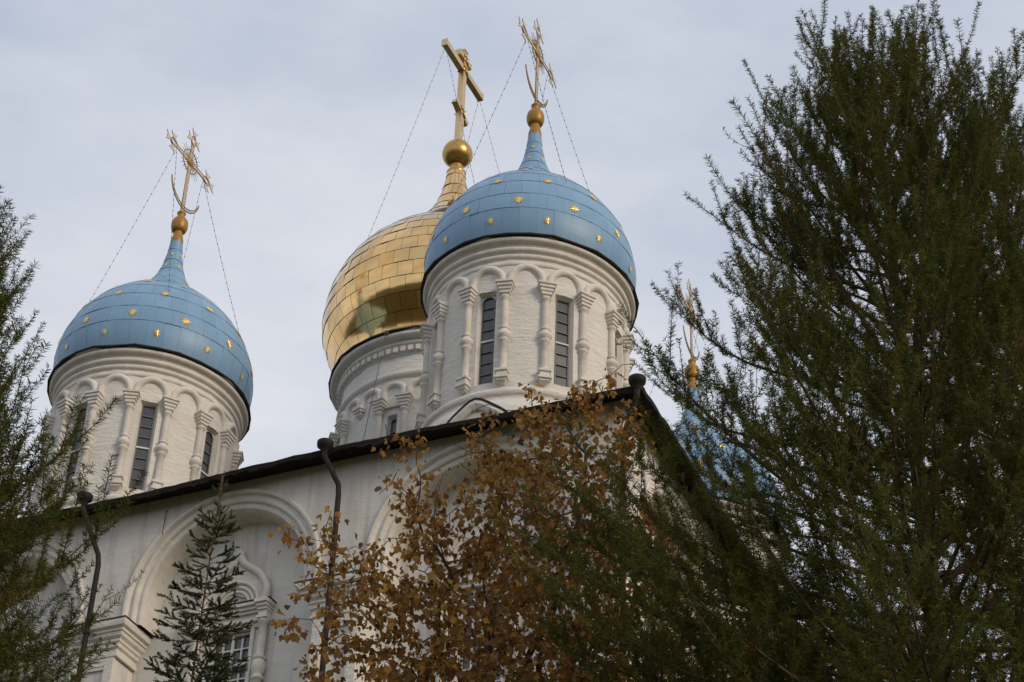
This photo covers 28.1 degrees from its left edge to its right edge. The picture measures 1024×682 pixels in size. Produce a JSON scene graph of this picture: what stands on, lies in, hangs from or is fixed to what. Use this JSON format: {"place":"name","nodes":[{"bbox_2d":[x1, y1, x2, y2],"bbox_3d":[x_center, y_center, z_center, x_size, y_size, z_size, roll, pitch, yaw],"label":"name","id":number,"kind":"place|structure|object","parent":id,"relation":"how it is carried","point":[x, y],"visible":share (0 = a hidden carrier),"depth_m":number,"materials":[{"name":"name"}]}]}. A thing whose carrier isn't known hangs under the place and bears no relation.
{"place":"outdoors","nodes":[
{"label":"outdoors","id":0,"kind":"place"},
{"bbox_2d":[0,185,148,681],"bbox_3d":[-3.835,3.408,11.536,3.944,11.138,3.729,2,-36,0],"label":"larch tree","id":1,"kind":"object","parent":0,"point":[12,533],"visible":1,"depth_m":12.99,"materials":[{"name":"green plant"}]},
{"bbox_2d":[143,471,253,681],"bbox_3d":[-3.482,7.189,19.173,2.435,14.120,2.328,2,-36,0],"label":"spruce tree","id":2,"kind":"object","parent":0,"point":[199,634],"visible":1,"depth_m":22.12,"materials":[{"name":"green plant"}]},
{"bbox_2d":[0,18,833,681],"bbox_3d":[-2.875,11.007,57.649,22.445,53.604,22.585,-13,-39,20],"label":"church","id":3,"kind":"structure","parent":0,"point":[452,308],"depth_m":53.23,"materials":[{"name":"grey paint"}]},
{"bbox_2d":[0,597,40,681],"bbox_3d":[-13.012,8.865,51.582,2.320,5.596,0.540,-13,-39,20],"label":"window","id":4,"kind":"structure","parent":3,"relation":"in","point":[38,628],"depth_m":52.24,"materials":[{"name":"white stone"}]},
{"bbox_2d":[184,549,276,681],"bbox_3d":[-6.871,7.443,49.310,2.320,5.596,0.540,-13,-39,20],"label":"window","id":5,"kind":"structure","parent":3,"relation":"in","point":[254,585],"depth_m":49.65,"materials":[{"name":"white stone"}]},
{"bbox_2d":[435,500,526,681],"bbox_3d":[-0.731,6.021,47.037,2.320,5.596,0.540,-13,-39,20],"label":"window","id":6,"kind":"structure","parent":3,"relation":"in","point":[456,544],"depth_m":47.49,"materials":[{"name":"white metal"}]},
{"bbox_2d":[643,580,672,681],"bbox_3d":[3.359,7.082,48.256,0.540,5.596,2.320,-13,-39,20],"label":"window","id":7,"kind":"structure","parent":3,"relation":"in","point":[652,580],"depth_m":48.59,"materials":[{"name":"white metal"}]},
{"bbox_2d":[0,0,1023,681],"label":"sky","id":8,"kind":"structure","parent":0,"point":[303,113],"materials":[{"name":"grey"}]},
{"bbox_2d":[267,363,784,681],"bbox_3d":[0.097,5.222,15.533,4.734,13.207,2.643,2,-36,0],"label":"autumn tree","id":9,"kind":"object","parent":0,"point":[432,663],"visible":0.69,"depth_m":17.49,"materials":[{"name":"brown plant"}]},
{"bbox_2d":[475,0,1023,681],"bbox_3d":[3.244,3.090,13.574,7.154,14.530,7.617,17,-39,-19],"label":"larch tree","id":10,"kind":"object","parent":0,"point":[853,114],"visible":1,"depth_m":14.26,"materials":[{"name":"green plant"}]},
{"bbox_2d":[781,82,1023,681],"bbox_3d":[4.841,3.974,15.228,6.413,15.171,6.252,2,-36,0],"label":"larch tree","id":11,"kind":"object","parent":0,"point":[1020,144],"visible":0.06,"depth_m":16.40,"materials":[{"name":"green plant"}]}
]}

